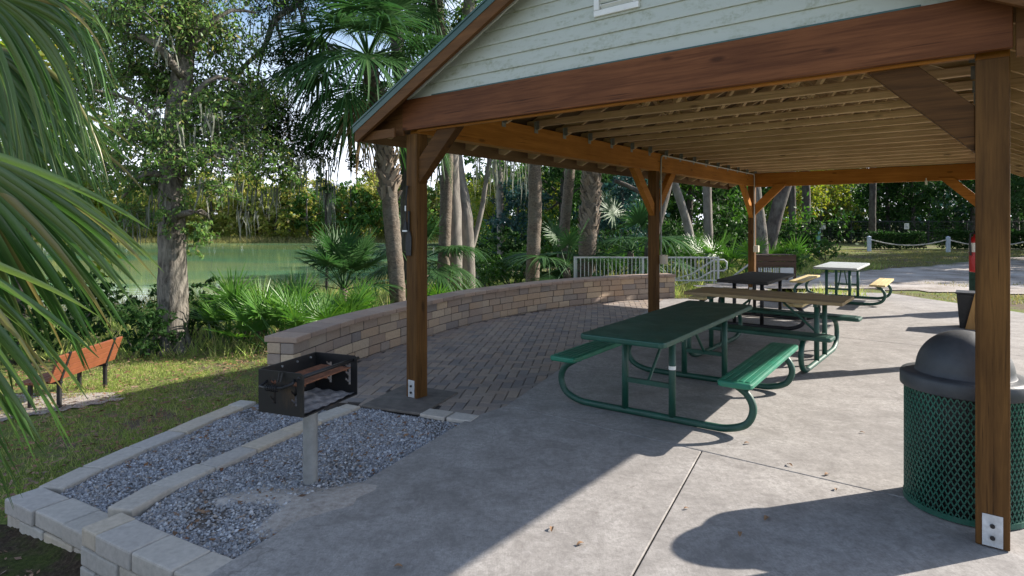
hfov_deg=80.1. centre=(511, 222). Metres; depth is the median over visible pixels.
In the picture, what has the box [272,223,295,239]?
bush
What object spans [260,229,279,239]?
bush
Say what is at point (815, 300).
picnic table
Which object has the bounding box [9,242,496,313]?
lake water
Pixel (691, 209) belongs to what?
broadleaf tree
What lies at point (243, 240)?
reeds
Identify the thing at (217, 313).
saw palmetto
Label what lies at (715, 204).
broadleaf tree
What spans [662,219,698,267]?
bush
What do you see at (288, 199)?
tree
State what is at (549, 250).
bush
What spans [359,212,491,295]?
young palm
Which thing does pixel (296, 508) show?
ash sand
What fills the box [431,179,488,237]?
broadleaf tree
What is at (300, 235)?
bush
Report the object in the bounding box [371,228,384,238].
bush
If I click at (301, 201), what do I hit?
tree
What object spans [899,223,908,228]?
fence sign
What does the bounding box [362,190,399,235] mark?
tree
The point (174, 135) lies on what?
oak tree
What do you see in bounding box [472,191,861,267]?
undergrowth
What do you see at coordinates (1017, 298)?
verge grass
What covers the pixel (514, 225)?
broadleaf tree
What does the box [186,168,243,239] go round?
tree
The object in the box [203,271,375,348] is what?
saw palmetto
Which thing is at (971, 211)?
broadleaf tree
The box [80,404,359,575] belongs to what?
stone edging
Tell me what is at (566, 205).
cabbage palm
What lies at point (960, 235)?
clipped hedge
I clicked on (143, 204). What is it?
tree
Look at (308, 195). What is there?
bank woods
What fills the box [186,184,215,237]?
tree
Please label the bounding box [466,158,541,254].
slim tree
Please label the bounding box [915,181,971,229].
broadleaf tree
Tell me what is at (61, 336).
bush
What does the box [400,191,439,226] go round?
tree
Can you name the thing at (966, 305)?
ash bin
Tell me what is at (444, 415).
terrace edge pavers
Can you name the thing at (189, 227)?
tree
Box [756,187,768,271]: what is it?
slim tree
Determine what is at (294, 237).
tree
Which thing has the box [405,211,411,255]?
grill scraper
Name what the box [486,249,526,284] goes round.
bush
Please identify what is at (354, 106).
cabbage palm
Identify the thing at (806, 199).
pine tree
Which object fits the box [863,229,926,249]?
clipped hedge
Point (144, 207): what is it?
tree
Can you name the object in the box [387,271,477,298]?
saw palmetto
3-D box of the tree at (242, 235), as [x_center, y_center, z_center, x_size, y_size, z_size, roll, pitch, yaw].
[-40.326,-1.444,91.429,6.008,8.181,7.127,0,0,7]
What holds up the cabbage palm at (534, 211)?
on the ground at (248, 374)
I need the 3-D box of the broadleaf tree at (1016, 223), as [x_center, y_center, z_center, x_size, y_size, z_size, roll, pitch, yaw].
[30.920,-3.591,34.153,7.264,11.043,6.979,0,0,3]
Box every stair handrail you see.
[675,259,727,286]
[734,264,747,274]
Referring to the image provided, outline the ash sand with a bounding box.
[213,481,376,541]
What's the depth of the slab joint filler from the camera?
3.41 m
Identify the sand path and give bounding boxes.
[0,392,122,420]
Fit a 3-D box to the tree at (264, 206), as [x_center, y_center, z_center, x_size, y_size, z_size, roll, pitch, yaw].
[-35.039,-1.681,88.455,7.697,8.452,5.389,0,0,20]
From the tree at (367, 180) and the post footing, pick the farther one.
the tree at (367, 180)
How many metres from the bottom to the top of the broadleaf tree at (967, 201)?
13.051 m
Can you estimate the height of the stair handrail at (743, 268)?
0.746 m
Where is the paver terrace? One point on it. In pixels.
(455, 357)
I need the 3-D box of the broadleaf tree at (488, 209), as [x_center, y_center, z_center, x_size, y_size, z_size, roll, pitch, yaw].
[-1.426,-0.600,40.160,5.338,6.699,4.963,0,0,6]
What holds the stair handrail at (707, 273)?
on the ground at (248, 374)
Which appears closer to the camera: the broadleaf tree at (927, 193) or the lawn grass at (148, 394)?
the lawn grass at (148, 394)
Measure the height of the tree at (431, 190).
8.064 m
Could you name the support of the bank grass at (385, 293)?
on the ground at (248, 374)
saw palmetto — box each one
[189,264,322,343]
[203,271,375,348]
[283,273,394,315]
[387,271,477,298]
[601,235,696,274]
[671,231,769,275]
[747,234,810,270]
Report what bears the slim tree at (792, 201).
on the ground at (248, 374)
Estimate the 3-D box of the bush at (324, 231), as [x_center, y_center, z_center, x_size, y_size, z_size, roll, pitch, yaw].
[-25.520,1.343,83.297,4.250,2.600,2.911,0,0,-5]
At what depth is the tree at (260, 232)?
91.08 m
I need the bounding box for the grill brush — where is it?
[402,185,407,231]
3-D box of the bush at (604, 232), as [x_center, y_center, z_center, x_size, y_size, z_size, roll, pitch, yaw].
[3.564,1.091,22.965,2.571,2.158,2.595,0,0,15]
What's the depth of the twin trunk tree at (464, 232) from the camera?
15.26 m
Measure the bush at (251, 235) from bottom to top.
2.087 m
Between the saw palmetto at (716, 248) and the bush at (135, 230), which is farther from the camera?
the bush at (135, 230)
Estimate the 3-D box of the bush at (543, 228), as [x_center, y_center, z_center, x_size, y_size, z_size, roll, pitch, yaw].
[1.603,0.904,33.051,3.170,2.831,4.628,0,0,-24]
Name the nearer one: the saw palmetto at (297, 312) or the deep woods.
the saw palmetto at (297, 312)
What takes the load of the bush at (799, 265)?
on the ground at (248, 374)
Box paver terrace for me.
[327,298,676,414]
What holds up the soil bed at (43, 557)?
on the ground at (248, 374)
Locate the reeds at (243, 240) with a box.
[33,235,438,242]
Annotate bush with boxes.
[0,293,66,364]
[30,271,146,340]
[99,294,191,357]
[124,226,142,237]
[141,228,156,238]
[144,276,228,335]
[208,223,229,238]
[223,229,239,238]
[239,227,258,238]
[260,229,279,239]
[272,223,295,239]
[293,226,319,239]
[312,224,339,238]
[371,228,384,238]
[475,226,522,276]
[475,254,510,287]
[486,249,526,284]
[491,226,555,276]
[511,244,563,275]
[514,216,555,253]
[576,223,637,275]
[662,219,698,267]
[700,212,747,262]
[779,220,831,255]
[780,248,814,271]
[805,237,847,261]
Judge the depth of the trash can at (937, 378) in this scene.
3.39 m
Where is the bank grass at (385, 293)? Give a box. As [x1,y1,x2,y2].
[0,255,892,362]
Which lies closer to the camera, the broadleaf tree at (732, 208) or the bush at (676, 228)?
the bush at (676, 228)
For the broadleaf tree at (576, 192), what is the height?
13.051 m
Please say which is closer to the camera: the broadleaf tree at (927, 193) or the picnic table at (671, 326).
the picnic table at (671, 326)
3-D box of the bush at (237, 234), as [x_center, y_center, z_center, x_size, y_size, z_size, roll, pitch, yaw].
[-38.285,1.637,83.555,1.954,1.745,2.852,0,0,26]
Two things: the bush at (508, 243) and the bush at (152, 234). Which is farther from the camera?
the bush at (152, 234)
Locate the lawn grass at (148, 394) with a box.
[0,338,269,567]
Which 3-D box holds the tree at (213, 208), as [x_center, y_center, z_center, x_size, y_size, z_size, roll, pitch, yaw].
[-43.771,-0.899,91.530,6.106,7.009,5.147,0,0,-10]
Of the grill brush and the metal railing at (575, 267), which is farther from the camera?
the metal railing at (575, 267)
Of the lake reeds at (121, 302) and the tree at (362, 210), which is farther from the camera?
the tree at (362, 210)
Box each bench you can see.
[15,336,122,407]
[756,254,796,279]
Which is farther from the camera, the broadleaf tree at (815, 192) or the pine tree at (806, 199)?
the broadleaf tree at (815, 192)
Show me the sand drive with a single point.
(909, 278)
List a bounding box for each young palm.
[290,219,406,302]
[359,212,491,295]
[499,215,628,281]
[550,192,711,284]
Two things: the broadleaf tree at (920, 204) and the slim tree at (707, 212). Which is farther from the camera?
the broadleaf tree at (920, 204)
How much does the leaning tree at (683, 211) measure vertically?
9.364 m
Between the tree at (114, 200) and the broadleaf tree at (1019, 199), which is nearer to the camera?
the broadleaf tree at (1019, 199)
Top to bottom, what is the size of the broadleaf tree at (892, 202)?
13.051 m
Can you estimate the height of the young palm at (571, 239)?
3.158 m
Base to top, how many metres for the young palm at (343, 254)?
2.200 m
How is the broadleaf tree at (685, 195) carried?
on the ground at (248, 374)
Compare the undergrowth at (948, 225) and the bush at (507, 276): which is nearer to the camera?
the bush at (507, 276)
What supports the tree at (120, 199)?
on the ground at (248, 374)
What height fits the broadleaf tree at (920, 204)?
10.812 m
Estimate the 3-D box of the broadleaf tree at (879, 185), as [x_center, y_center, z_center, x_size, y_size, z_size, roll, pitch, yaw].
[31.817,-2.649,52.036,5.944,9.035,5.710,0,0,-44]
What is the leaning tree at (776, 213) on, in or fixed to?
on the ground at (248, 374)
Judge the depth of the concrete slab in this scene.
3.81 m
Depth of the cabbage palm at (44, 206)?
2.23 m
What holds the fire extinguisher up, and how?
attached to the picnic pavilion
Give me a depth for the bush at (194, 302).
11.10 m
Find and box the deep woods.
[463,156,1023,238]
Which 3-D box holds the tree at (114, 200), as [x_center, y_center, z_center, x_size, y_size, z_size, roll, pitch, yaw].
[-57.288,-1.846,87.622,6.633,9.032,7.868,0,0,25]
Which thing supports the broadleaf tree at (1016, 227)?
on the ground at (248, 374)
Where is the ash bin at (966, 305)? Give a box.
[955,290,974,329]
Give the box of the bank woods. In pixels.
[99,173,511,236]
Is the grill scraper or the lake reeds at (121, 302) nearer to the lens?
the grill scraper
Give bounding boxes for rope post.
[867,236,870,251]
[946,236,950,251]
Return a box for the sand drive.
[694,257,1023,293]
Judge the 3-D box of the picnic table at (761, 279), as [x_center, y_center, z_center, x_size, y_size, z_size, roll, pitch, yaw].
[4.090,1.268,10.130,1.706,0.755,1.950,0,0,36]
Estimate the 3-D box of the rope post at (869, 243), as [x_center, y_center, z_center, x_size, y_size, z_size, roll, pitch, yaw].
[20.808,1.270,35.500,0.190,1.020,0.190,0,0,0]
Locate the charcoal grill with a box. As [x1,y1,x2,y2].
[258,352,358,485]
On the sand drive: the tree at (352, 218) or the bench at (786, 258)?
the bench at (786, 258)
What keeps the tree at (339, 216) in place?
on the ground at (248, 374)
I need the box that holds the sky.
[0,0,1010,223]
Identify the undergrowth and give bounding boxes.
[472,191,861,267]
[519,203,1022,247]
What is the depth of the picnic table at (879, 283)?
12.68 m
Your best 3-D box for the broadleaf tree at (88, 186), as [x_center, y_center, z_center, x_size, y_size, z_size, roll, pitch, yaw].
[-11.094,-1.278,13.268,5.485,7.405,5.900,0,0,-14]
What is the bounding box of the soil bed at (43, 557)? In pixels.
[0,524,82,575]
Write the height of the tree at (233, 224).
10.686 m
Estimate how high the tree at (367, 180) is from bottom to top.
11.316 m
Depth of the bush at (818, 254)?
25.88 m
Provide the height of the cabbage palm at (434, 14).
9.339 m
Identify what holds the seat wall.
on the ground at (248, 374)
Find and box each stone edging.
[5,400,255,553]
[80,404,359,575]
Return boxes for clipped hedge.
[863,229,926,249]
[933,228,1023,248]
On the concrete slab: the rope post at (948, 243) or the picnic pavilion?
the picnic pavilion
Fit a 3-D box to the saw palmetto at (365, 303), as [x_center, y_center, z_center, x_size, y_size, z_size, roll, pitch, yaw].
[-2.880,1.478,10.615,1.860,1.206,1.750,0,0,28]
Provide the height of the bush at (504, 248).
2.158 m
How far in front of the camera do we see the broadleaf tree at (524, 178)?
65.67 m
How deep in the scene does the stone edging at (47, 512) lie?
3.85 m
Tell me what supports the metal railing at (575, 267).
on the ground at (248, 374)
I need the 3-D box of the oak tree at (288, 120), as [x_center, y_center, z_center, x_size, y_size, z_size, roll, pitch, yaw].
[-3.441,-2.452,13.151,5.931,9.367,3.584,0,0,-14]
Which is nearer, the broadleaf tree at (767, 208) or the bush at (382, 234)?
the broadleaf tree at (767, 208)
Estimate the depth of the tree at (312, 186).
90.27 m
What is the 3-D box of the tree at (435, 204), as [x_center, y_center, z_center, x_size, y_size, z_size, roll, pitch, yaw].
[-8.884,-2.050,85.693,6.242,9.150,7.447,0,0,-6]
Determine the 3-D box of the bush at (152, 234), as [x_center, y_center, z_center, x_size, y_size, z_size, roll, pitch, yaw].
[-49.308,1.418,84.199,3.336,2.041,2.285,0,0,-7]
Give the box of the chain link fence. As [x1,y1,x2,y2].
[814,221,1023,243]
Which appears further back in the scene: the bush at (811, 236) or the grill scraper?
the bush at (811, 236)
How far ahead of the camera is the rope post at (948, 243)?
34.42 m
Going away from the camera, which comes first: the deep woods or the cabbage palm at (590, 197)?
the cabbage palm at (590, 197)
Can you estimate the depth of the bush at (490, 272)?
17.94 m
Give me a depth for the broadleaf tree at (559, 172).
33.72 m
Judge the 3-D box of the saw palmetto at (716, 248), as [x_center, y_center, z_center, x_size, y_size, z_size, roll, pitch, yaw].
[7.170,1.009,20.824,3.449,1.770,3.655,0,0,0]
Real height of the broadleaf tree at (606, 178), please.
11.043 m
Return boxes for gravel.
[60,404,325,512]
[135,408,459,558]
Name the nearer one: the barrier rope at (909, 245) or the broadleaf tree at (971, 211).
the barrier rope at (909, 245)
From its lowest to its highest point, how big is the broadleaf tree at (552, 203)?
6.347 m
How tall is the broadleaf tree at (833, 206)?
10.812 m
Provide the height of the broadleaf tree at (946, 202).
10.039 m
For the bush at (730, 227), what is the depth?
27.11 m
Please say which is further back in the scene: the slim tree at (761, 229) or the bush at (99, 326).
the slim tree at (761, 229)
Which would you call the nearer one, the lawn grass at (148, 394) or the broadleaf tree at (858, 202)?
the lawn grass at (148, 394)
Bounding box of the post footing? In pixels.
[362,385,457,415]
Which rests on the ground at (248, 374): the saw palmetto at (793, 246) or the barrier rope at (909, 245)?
the saw palmetto at (793, 246)
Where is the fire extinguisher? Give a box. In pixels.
[969,230,974,271]
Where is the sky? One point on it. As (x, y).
(343, 174)
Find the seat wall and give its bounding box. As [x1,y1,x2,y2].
[264,273,675,365]
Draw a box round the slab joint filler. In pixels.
[633,452,701,575]
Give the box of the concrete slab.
[208,292,1023,575]
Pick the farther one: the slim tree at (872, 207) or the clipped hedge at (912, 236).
the slim tree at (872, 207)
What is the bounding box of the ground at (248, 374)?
[0,224,1023,524]
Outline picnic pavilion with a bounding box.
[352,0,1023,550]
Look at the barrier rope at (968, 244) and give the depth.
34.24 m
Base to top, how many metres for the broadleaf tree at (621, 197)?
5.198 m
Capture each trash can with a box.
[900,330,1023,529]
[969,271,974,290]
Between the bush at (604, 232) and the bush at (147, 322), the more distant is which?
the bush at (604, 232)
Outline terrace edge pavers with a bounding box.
[420,408,478,423]
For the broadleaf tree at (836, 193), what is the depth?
49.00 m
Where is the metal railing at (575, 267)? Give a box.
[574,257,718,280]
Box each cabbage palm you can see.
[0,0,163,507]
[242,0,456,303]
[337,0,482,291]
[526,164,541,281]
[556,169,574,268]
[565,171,602,277]
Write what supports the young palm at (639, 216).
on the ground at (248, 374)
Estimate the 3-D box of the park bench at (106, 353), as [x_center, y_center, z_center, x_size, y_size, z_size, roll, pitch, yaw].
[-5.071,1.720,7.053,0.468,0.624,1.154,0,0,-3]
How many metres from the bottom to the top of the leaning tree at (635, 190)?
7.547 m
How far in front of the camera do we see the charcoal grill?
3.81 m
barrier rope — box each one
[871,239,945,245]
[951,240,1023,244]
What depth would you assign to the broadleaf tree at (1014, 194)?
25.31 m
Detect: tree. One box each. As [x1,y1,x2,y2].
[0,31,138,322]
[34,0,311,356]
[92,183,138,228]
[112,187,149,235]
[131,191,157,235]
[135,180,192,237]
[155,197,204,237]
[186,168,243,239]
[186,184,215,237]
[200,0,452,299]
[203,197,230,236]
[215,171,268,237]
[216,198,259,237]
[232,182,262,238]
[241,183,300,239]
[247,182,291,231]
[261,175,318,239]
[281,187,324,238]
[291,204,315,238]
[305,177,347,236]
[313,165,337,291]
[315,186,353,235]
[320,177,381,232]
[339,182,373,235]
[345,169,381,237]
[352,178,383,236]
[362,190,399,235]
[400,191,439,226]
[405,0,528,289]
[427,184,440,239]
[428,179,439,223]
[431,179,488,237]
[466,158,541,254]
[467,166,522,250]
[478,173,556,253]
[504,163,549,210]
[512,163,614,251]
[513,170,569,240]
[541,167,638,251]
[545,167,607,242]
[573,175,670,253]
[581,173,696,239]
[614,179,672,273]
[636,180,747,241]
[672,182,696,272]
[683,184,747,236]
[694,190,743,222]
[702,186,713,265]
[712,172,801,224]
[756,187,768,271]
[765,170,832,226]
[766,171,795,269]
[788,186,795,238]
[796,170,867,242]
[802,185,810,246]
[812,170,853,233]
[815,168,868,233]
[848,166,927,237]
[851,167,910,227]
[861,164,949,242]
[868,183,876,244]
[893,181,948,232]
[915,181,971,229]
[919,163,1023,233]
[932,176,1019,230]
[949,179,1018,216]
[970,177,1023,242]
[1010,173,1023,216]
[1010,175,1023,203]
[1010,183,1022,226]
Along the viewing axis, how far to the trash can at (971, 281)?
11.24 m
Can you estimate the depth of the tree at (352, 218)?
92.44 m
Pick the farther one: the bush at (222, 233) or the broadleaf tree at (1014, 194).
the bush at (222, 233)
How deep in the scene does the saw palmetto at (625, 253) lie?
20.62 m
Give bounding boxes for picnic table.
[550,300,797,431]
[683,287,861,372]
[688,272,824,329]
[789,262,893,305]
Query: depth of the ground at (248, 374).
7.59 m
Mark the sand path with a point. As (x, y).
(81, 401)
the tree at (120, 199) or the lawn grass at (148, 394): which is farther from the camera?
the tree at (120, 199)
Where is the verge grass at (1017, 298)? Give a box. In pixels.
[674,249,1023,303]
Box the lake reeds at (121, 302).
[25,275,388,314]
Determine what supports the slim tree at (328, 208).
on the ground at (248, 374)

